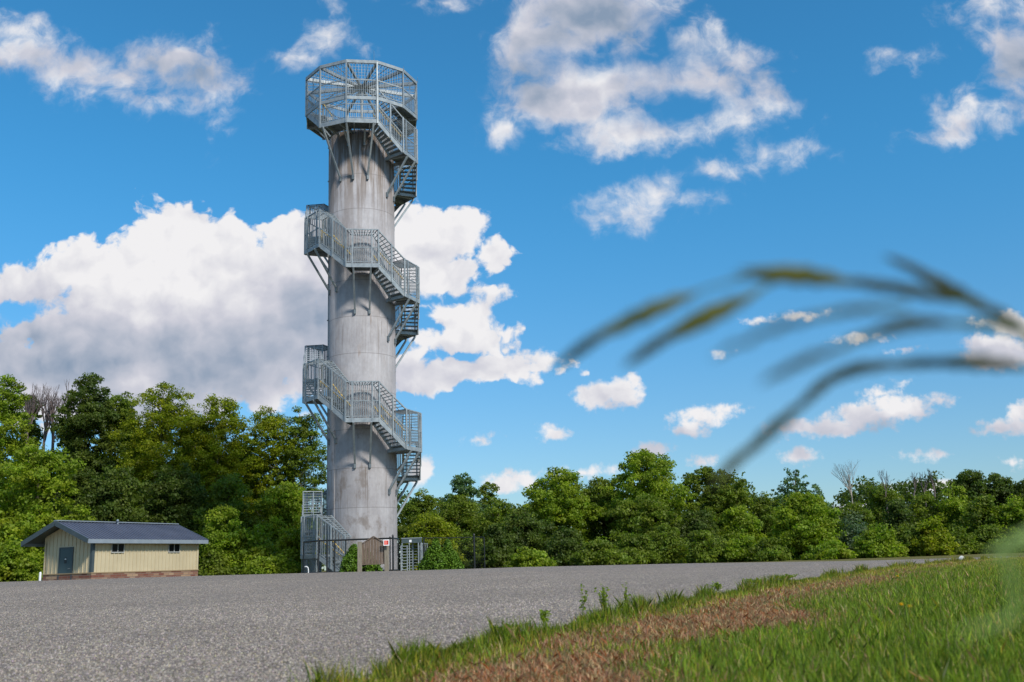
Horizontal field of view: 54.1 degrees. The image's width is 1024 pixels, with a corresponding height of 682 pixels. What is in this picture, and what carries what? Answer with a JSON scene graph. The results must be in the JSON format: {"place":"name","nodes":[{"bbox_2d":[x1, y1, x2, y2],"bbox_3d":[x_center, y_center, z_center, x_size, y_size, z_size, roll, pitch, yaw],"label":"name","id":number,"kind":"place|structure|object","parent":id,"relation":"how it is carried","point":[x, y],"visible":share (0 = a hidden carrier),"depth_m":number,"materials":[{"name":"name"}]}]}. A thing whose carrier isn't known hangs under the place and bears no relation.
{"place":"outdoors","nodes":[
{"label":"outdoors","id":0,"kind":"place"},
{"bbox_2d":[0,556,1023,681],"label":"asphalt road","id":1,"kind":"structure","parent":0,"point":[333,576],"depth_m":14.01,"materials":[{"name":"grey gravel"}]},
{"bbox_2d":[21,519,208,580],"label":"restroom building","id":2,"kind":"structure","parent":1,"relation":"on","point":[75,550],"depth_m":57.88,"materials":[{"name":"beige"}]},
{"bbox_2d":[59,548,71,573],"bbox_3d":[-25.207,12.781,56.516,0.916,2.088,0.111,-8,-14,23],"label":"door","id":3,"kind":"structure","parent":2,"relation":"in","point":[65,554],"depth_m":56.60,"materials":[{"name":"paint"}]},
{"bbox_2d":[111,544,124,552],"bbox_3d":[-22.657,11.907,57.592,0.070,0.520,0.960,-8,-14,23],"label":"window","id":4,"kind":"structure","parent":2,"relation":"in","point":[115,548],"depth_m":57.58,"materials":[{"name":"glass"}]},
{"bbox_2d":[168,544,179,551],"bbox_3d":[-20.781,12.738,61.634,0.070,0.520,0.970,-8,-14,23],"label":"window","id":5,"kind":"structure","parent":2,"relation":"in","point":[171,547],"depth_m":61.61,"materials":[{"name":"glass"}]},
{"bbox_2d":[303,534,484,572],"bbox_3d":[-6.643,12.728,59.611,11.163,2.341,3.084,2,-13,-16],"label":"chain link fence","id":6,"kind":"object","parent":1,"relation":"on","point":[390,551],"visible":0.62,"depth_m":58.24,"materials":[{"name":"grey metal"}]},
{"bbox_2d":[383,540,388,545],"bbox_3d":[-6.125,9.831,48.869,0.290,0.290,0.019,0,-13,-9],"label":"warning sign","id":7,"kind":"object","parent":6,"relation":"attached to","point":[385,542],"visible":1,"depth_m":48.86,"materials":[{"name":"metal"}]},
{"bbox_2d":[539,609,551,621],"bbox_3d":[0.266,2.177,7.910,0.103,0.124,0.093,-2,-12,0],"label":"weed","id":8,"kind":"object","parent":1,"relation":"on","point":[545,614],"visible":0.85,"depth_m":7.91,"materials":[{"name":"green plant"}]},
{"bbox_2d":[578,583,587,613],"bbox_3d":[0.631,2.299,8.910,0.097,0.280,0.066,-8,-14,24],"label":"weed","id":9,"kind":"object","parent":1,"relation":"on","point":[582,606],"visible":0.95,"depth_m":8.90,"materials":[{"name":"green plant"}]},
{"bbox_2d":[594,587,609,606],"bbox_3d":[0.851,2.424,9.493,0.153,0.266,0.196,-2,-12,0],"label":"weed","id":10,"kind":"object","parent":1,"relation":"on","point":[604,597],"visible":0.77,"depth_m":9.47,"materials":[{"name":"green plant"}]},
{"bbox_2d":[622,582,630,602],"bbox_3d":[1.103,2.456,9.682,0.088,0.265,0.095,-10,-15,33],"label":"weed","id":11,"kind":"object","parent":1,"relation":"on","point":[625,593],"visible":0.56,"depth_m":9.67,"materials":[{"name":"green plant"}]},
{"bbox_2d":[743,578,766,583],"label":"weed","id":12,"kind":"object","parent":1,"relation":"on","point":[752,581],"visible":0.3,"depth_m":15.02,"materials":[{"name":"green plant"}]},
{"bbox_2d":[774,573,796,577],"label":"weed","id":13,"kind":"object","parent":1,"relation":"on","point":[786,575],"visible":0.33,"depth_m":16.51,"materials":[{"name":"green plant"}]},
{"bbox_2d":[0,0,1023,569],"label":"sky","id":14,"kind":"structure","parent":0,"point":[582,164],"materials":[{"name":"blue"}]},
{"bbox_2d":[280,553,1023,681],"bbox_3d":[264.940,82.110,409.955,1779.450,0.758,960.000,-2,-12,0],"label":"ground","id":15,"kind":"structure","parent":0,"point":[889,558],"depth_m":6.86,"materials":[{"name":"green plant"}]},
{"bbox_2d":[0,374,39,542],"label":"tree","id":16,"kind":"object","parent":15,"relation":"on","point":[10,416],"visible":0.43,"depth_m":84.58,"materials":[{"name":"green plant"}]},
{"bbox_2d":[0,540,42,581],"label":"bush","id":17,"kind":"object","parent":15,"relation":"on","point":[15,566],"visible":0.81,"depth_m":62.13,"materials":[{"name":"green plant"}]},
{"bbox_2d":[8,395,43,474],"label":"tree","id":18,"kind":"object","parent":15,"relation":"on","point":[36,432],"visible":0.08,"depth_m":92.56,"materials":[{"name":"green plant"}]},
{"bbox_2d":[0,442,86,580],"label":"tree","id":19,"kind":"object","parent":15,"relation":"on","point":[24,517],"visible":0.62,"depth_m":70.41,"materials":[{"name":"green plant"}]},
{"bbox_2d":[21,379,80,549],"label":"bare tree","id":20,"kind":"object","parent":15,"relation":"on","point":[51,406],"visible":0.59,"depth_m":90.83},
{"bbox_2d":[48,429,89,516],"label":"tree","id":21,"kind":"object","parent":15,"relation":"on","point":[59,445],"visible":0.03,"depth_m":93.55,"materials":[{"name":"green plant"}]},
{"bbox_2d":[43,503,95,554],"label":"bush","id":22,"kind":"object","parent":15,"relation":"on","point":[82,510],"visible":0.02,"depth_m":71.01,"materials":[{"name":"green plant"}]},
{"bbox_2d":[45,372,128,518],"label":"tree","id":23,"kind":"object","parent":15,"relation":"on","point":[91,417],"visible":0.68,"depth_m":87.81,"materials":[{"name":"green plant"}]},
{"bbox_2d":[76,465,149,523],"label":"tree","id":24,"kind":"object","parent":15,"relation":"on","point":[108,501],"visible":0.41,"depth_m":74.40,"materials":[{"name":"green plant"}]},
{"bbox_2d":[92,391,152,507],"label":"tree","id":25,"kind":"object","parent":15,"relation":"on","point":[122,409],"visible":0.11,"depth_m":90.89,"materials":[{"name":"green plant"}]},
{"bbox_2d":[115,428,169,516],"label":"tree","id":26,"kind":"object","parent":15,"relation":"on","point":[144,454],"visible":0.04,"depth_m":92.49,"materials":[{"name":"green plant"}]},
{"bbox_2d":[108,381,209,524],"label":"tree","id":27,"kind":"object","parent":15,"relation":"on","point":[167,418],"visible":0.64,"depth_m":84.99,"materials":[{"name":"green plant"}]},
{"bbox_2d":[134,462,211,559],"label":"tree","id":28,"kind":"object","parent":15,"relation":"on","point":[175,493],"visible":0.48,"depth_m":78.36,"materials":[{"name":"green plant"}]},
{"bbox_2d":[171,430,213,557],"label":"tree","id":29,"kind":"object","parent":15,"relation":"on","point":[191,455],"visible":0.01,"depth_m":93.48,"materials":[{"name":"green plant"}]},
{"bbox_2d":[198,546,237,575],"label":"bush","id":30,"kind":"object","parent":15,"relation":"on","point":[213,563],"visible":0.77,"depth_m":66.10,"materials":[{"name":"green plant"}]},
{"bbox_2d":[170,393,276,514],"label":"tree","id":31,"kind":"object","parent":15,"relation":"on","point":[213,459],"visible":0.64,"depth_m":86.18,"materials":[{"name":"green plant"}]},
{"bbox_2d":[198,504,249,569],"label":"bush","id":32,"kind":"object","parent":15,"relation":"on","point":[220,537],"visible":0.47,"depth_m":68.31,"materials":[{"name":"green plant"}]},
{"bbox_2d":[192,472,270,561],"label":"tree","id":33,"kind":"object","parent":15,"relation":"on","point":[225,490],"visible":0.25,"depth_m":77.57,"materials":[{"name":"green plant"}]},
{"bbox_2d":[224,443,268,532],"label":"tree","id":34,"kind":"object","parent":15,"relation":"on","point":[261,478],"visible":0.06,"depth_m":90.40,"materials":[{"name":"green plant"}]},
{"bbox_2d":[229,524,280,574],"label":"bush","id":35,"kind":"object","parent":15,"relation":"on","point":[256,550],"visible":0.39,"depth_m":67.80,"materials":[{"name":"green plant"}]},
{"bbox_2d":[231,405,303,521],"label":"tree","id":36,"kind":"object","parent":15,"relation":"on","point":[271,424],"visible":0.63,"depth_m":87.15,"materials":[{"name":"green plant"}]},
{"bbox_2d":[241,551,308,574],"bbox_3d":[-15.027,14.711,65.274,5.272,2.058,4.186,-2,-12,0],"label":"bush","id":37,"kind":"object","parent":15,"relation":"on","point":[280,564],"visible":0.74,"depth_m":64.33,"materials":[{"name":"green plant"}]},
{"bbox_2d":[251,480,325,553],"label":"tree","id":38,"kind":"object","parent":15,"relation":"on","point":[286,508],"visible":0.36,"depth_m":77.93,"materials":[{"name":"green plant"}]},
{"bbox_2d":[267,405,326,523],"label":"tree","id":39,"kind":"object","parent":15,"relation":"on","point":[304,454],"visible":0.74,"depth_m":87.54,"materials":[{"name":"green plant"}]},
{"bbox_2d":[273,527,323,571],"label":"bush","id":40,"kind":"object","parent":15,"relation":"on","point":[291,541],"visible":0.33,"depth_m":67.08,"materials":[{"name":"green plant"}]},
{"bbox_2d":[300,59,421,572],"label":"observation tower","id":41,"kind":"structure","parent":15,"relation":"on","point":[368,297],"depth_m":65.30,"materials":[{"name":"concrete"}]},
{"bbox_2d":[339,543,382,571],"bbox_3d":[-7.972,11.591,52.825,2.340,1.840,1.279,-2,-12,0],"label":"conifer shrub","id":42,"kind":"object","parent":15,"relation":"on","point":[349,562],"visible":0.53,"depth_m":52.50,"materials":[{"name":"green plant"}]},
{"bbox_2d":[357,536,388,571],"bbox_3d":[-6.778,10.447,48.938,1.520,1.829,0.210,0,-13,-9],"label":"notice board","id":43,"kind":"object","parent":15,"relation":"on","point":[381,552],"visible":0.95,"depth_m":48.90,"materials":[{"name":"brown wood"}]},
{"bbox_2d":[400,537,427,570],"bbox_3d":[-5.885,12.947,60.303,1.667,2.160,1.058,0,-13,-8],"label":"turnstile","id":44,"kind":"object","parent":15,"relation":"on","point":[415,540],"visible":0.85,"depth_m":60.04,"materials":[{"name":"grey metal"}]},
{"bbox_2d":[397,488,441,570],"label":"tree","id":45,"kind":"object","parent":15,"relation":"on","point":[416,506],"visible":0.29,"depth_m":98.32,"materials":[{"name":"green plant"}]},
{"bbox_2d":[403,510,465,570],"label":"tree","id":46,"kind":"object","parent":15,"relation":"on","point":[427,530],"visible":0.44,"depth_m":76.06,"materials":[{"name":"green plant"}]},
{"bbox_2d":[417,538,464,569],"bbox_3d":[-3.966,12.022,55.748,2.723,2.104,1.706,-2,-12,0],"label":"conifer shrub","id":47,"kind":"object","parent":15,"relation":"on","point":[435,556],"visible":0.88,"depth_m":55.43,"materials":[{"name":"green plant"}]},
{"bbox_2d":[429,493,490,548],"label":"tree","id":48,"kind":"object","parent":15,"relation":"on","point":[455,507],"visible":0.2,"depth_m":93.81,"materials":[{"name":"green plant"}]},
{"bbox_2d":[438,472,492,527],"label":"tree","id":49,"kind":"object","parent":15,"relation":"on","point":[459,484],"visible":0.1,"depth_m":102.75,"materials":[{"name":"green plant"}]},
{"bbox_2d":[454,532,485,568],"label":"bush","id":50,"kind":"object","parent":15,"relation":"on","point":[466,547],"visible":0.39,"depth_m":81.63,"materials":[{"name":"green plant"}]},
{"bbox_2d":[477,481,502,517],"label":"tree","id":51,"kind":"object","parent":15,"relation":"on","point":[487,498],"visible":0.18,"depth_m":104.58,"materials":[{"name":"green plant"}]},
{"bbox_2d":[467,522,515,568],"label":"bush","id":52,"kind":"object","parent":15,"relation":"on","point":[498,550],"visible":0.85,"depth_m":77.59,"materials":[{"name":"green plant"}]},
{"bbox_2d":[470,498,517,551],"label":"tree","id":53,"kind":"object","parent":15,"relation":"on","point":[499,511],"visible":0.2,"depth_m":90.07,"materials":[{"name":"green plant"}]},
{"bbox_2d":[499,504,555,553],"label":"tree","id":54,"kind":"object","parent":15,"relation":"on","point":[523,526],"visible":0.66,"depth_m":85.50,"materials":[{"name":"green plant"}]},
{"bbox_2d":[504,546,556,567],"bbox_3d":[1.150,14.138,64.648,3.457,1.773,3.172,-2,-12,0],"label":"bush","id":55,"kind":"object","parent":15,"relation":"on","point":[530,557],"visible":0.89,"depth_m":63.89,"materials":[{"name":"green plant"}]},
{"bbox_2d":[49,470,1023,570],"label":"woodland","id":56,"kind":"object","parent":15,"relation":"on","point":[843,498],"visible":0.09,"depth_m":104.71,"materials":[{"name":"green plant"}]},
{"bbox_2d":[541,526,585,565],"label":"bush","id":57,"kind":"object","parent":15,"relation":"on","point":[564,544],"visible":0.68,"depth_m":79.26,"materials":[{"name":"green plant"}]},
{"bbox_2d":[521,467,606,546],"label":"tree","id":58,"kind":"object","parent":15,"relation":"on","point":[565,504],"visible":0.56,"depth_m":93.54,"materials":[{"name":"green plant"}]},
{"bbox_2d":[565,535,632,565],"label":"bush","id":59,"kind":"object","parent":15,"relation":"on","point":[597,551],"visible":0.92,"depth_m":71.38,"materials":[{"name":"green plant"}]},
{"bbox_2d":[578,475,625,542],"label":"tree","id":60,"kind":"object","parent":15,"relation":"on","point":[597,495],"visible":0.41,"depth_m":97.00,"materials":[{"name":"green plant"}]},
{"bbox_2d":[615,532,664,564],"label":"bush","id":61,"kind":"object","parent":15,"relation":"on","point":[639,547],"visible":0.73,"depth_m":75.42,"materials":[{"name":"green plant"}]},
{"bbox_2d":[604,493,683,548],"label":"tree","id":62,"kind":"object","parent":15,"relation":"on","point":[651,513],"visible":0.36,"depth_m":86.74,"materials":[{"name":"green plant"}]},
{"bbox_2d":[598,448,695,535],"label":"tree","id":63,"kind":"object","parent":15,"relation":"on","point":[650,478],"visible":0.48,"depth_m":93.09,"materials":[{"name":"green plant"}]},
{"bbox_2d":[649,522,689,563],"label":"bush","id":64,"kind":"object","parent":15,"relation":"on","point":[672,547],"visible":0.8,"depth_m":77.19,"materials":[{"name":"green plant"}]},
{"bbox_2d":[672,507,727,561],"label":"tree","id":65,"kind":"object","parent":15,"relation":"on","point":[698,520],"visible":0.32,"depth_m":85.94,"materials":[{"name":"green plant"}]},
{"bbox_2d":[685,529,724,562],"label":"bush","id":66,"kind":"object","parent":15,"relation":"on","point":[704,548],"visible":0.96,"depth_m":73.91,"materials":[{"name":"green plant"}]},
{"bbox_2d":[681,466,748,534],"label":"tree","id":67,"kind":"object","parent":15,"relation":"on","point":[716,496],"visible":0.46,"depth_m":95.01,"materials":[{"name":"green plant"}]},
{"bbox_2d":[708,581,723,590],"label":"weed","id":68,"kind":"object","parent":15,"relation":"on","point":[716,584],"visible":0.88,"depth_m":13.08,"materials":[{"name":"green plant"}]},
{"bbox_2d":[718,531,756,562],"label":"bush","id":69,"kind":"object","parent":15,"relation":"on","point":[735,551],"visible":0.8,"depth_m":73.51,"materials":[{"name":"green plant"}]},
{"bbox_2d":[723,491,757,518],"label":"tree","id":70,"kind":"object","parent":15,"relation":"on","point":[746,500],"visible":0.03,"depth_m":96.98,"materials":[{"name":"green plant"}]},
{"bbox_2d":[715,505,767,547],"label":"tree","id":71,"kind":"object","parent":15,"relation":"on","point":[737,519],"visible":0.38,"depth_m":87.56,"materials":[{"name":"green plant"}]},
{"bbox_2d":[749,491,781,546],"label":"tree","id":72,"kind":"object","parent":15,"relation":"on","point":[764,511],"visible":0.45,"depth_m":97.76,"materials":[{"name":"green plant"}]},
{"bbox_2d":[744,537,792,561],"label":"bush","id":73,"kind":"object","parent":15,"relation":"on","point":[762,550],"visible":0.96,"depth_m":71.66,"materials":[{"name":"green plant"}]},
{"bbox_2d":[769,467,831,519],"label":"tree","id":74,"kind":"object","parent":15,"relation":"on","point":[794,487],"visible":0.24,"depth_m":100.68,"materials":[{"name":"green plant"}]},
{"bbox_2d":[767,491,850,559],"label":"tree","id":75,"kind":"object","parent":15,"relation":"on","point":[804,524],"visible":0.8,"depth_m":79.13,"materials":[{"name":"green plant"}]},
{"bbox_2d":[801,538,858,559],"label":"bush","id":76,"kind":"object","parent":15,"relation":"on","point":[830,550],"visible":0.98,"depth_m":71.45,"materials":[{"name":"green plant"}]},
{"bbox_2d":[831,459,858,503],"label":"bare tree","id":77,"kind":"object","parent":15,"relation":"on","point":[849,483],"visible":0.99,"depth_m":93.68,"materials":[{"name":"grey plant"}]},
{"bbox_2d":[836,509,867,550],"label":"bush","id":78,"kind":"object","parent":15,"relation":"on","point":[854,529],"visible":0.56,"depth_m":78.09,"materials":[{"name":"green plant"}]},
{"bbox_2d":[837,501,876,534],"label":"tree","id":79,"kind":"object","parent":15,"relation":"on","point":[865,513],"visible":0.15,"depth_m":89.74,"materials":[{"name":"green plant"}]},
{"bbox_2d":[851,522,909,558],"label":"bush","id":80,"kind":"object","parent":15,"relation":"on","point":[878,542],"visible":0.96,"depth_m":73.60,"materials":[{"name":"green plant"}]},
{"bbox_2d":[879,471,889,512],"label":"bare tree","id":81,"kind":"object","parent":15,"relation":"on","point":[885,479],"visible":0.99,"depth_m":95.53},
{"bbox_2d":[862,481,907,527],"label":"tree","id":82,"kind":"object","parent":15,"relation":"on","point":[877,495],"visible":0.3,"depth_m":96.04,"materials":[{"name":"green plant"}]},
{"bbox_2d":[881,497,915,535],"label":"tree","id":83,"kind":"object","parent":15,"relation":"on","point":[896,515],"visible":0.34,"depth_m":84.00,"materials":[{"name":"green plant"}]},
{"bbox_2d":[892,522,927,556],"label":"bush","id":84,"kind":"object","parent":15,"relation":"on","point":[905,535],"visible":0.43,"depth_m":75.64,"materials":[{"name":"green plant"}]},
{"bbox_2d":[910,469,935,506],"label":"bare tree","id":85,"kind":"object","parent":15,"relation":"on","point":[931,480],"visible":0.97,"depth_m":98.17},
{"bbox_2d":[908,491,948,554],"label":"tree","id":86,"kind":"object","parent":15,"relation":"on","point":[922,512],"visible":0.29,"depth_m":91.84,"materials":[{"name":"green plant"}]},
{"bbox_2d":[909,515,959,555],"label":"bush","id":87,"kind":"object","parent":15,"relation":"on","point":[935,541],"visible":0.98,"depth_m":74.49,"materials":[{"name":"green plant"}]},
{"bbox_2d":[935,481,973,535],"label":"tree","id":88,"kind":"object","parent":15,"relation":"on","point":[950,508],"visible":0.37,"depth_m":90.31,"materials":[{"name":"green plant"}]},
{"bbox_2d":[949,526,986,554],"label":"bush","id":89,"kind":"object","parent":15,"relation":"on","point":[963,540],"visible":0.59,"depth_m":77.42,"materials":[{"name":"green plant"}]},
{"bbox_2d":[945,469,992,504],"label":"tree","id":90,"kind":"object","parent":15,"relation":"on","point":[973,483],"visible":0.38,"depth_m":94.97,"materials":[{"name":"green plant"}]},
{"bbox_2d":[953,494,1009,539],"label":"tree","id":91,"kind":"object","parent":15,"relation":"on","point":[978,514],"visible":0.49,"depth_m":82.05,"materials":[{"name":"green plant"}]},
{"bbox_2d":[971,523,1006,553],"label":"bush","id":92,"kind":"object","parent":15,"relation":"on","point":[991,536],"visible":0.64,"depth_m":77.45,"materials":[{"name":"green plant"}]},
{"bbox_2d":[985,472,1019,521],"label":"tree","id":93,"kind":"object","parent":15,"relation":"on","point":[997,489],"visible":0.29,"depth_m":96.21,"materials":[{"name":"green plant"}]},
{"bbox_2d":[988,494,1023,540],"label":"tree","id":94,"kind":"object","parent":15,"relation":"on","point":[1014,520],"visible":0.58,"depth_m":80.81,"materials":[{"name":"green plant"}]},
{"bbox_2d":[999,479,1023,505],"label":"tree","id":95,"kind":"object","parent":15,"relation":"on","point":[1021,490],"visible":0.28,"depth_m":95.38,"materials":[{"name":"green plant"}]},
{"bbox_2d":[999,531,1023,552],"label":"bush","id":96,"kind":"object","parent":15,"relation":"on","point":[1019,549],"visible":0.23,"depth_m":75.47,"materials":[{"name":"green plant"}]},
{"bbox_2d":[552,255,1023,489],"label":"seeding grass","id":97,"kind":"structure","parent":0,"point":[711,314],"depth_m":0.49,"materials":[{"name":"green plant"}]},
{"bbox_2d":[960,535,1023,635],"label":"grass blade","id":98,"kind":"object","parent":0,"point":[1007,552],"depth_m":0.35,"materials":[{"name":"green plant"}]},
{"bbox_2d":[986,530,1023,557],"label":"grass blade","id":99,"kind":"object","parent":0,"point":[998,549],"depth_m":0.41,"materials":[{"name":"green plant"}]}
]}

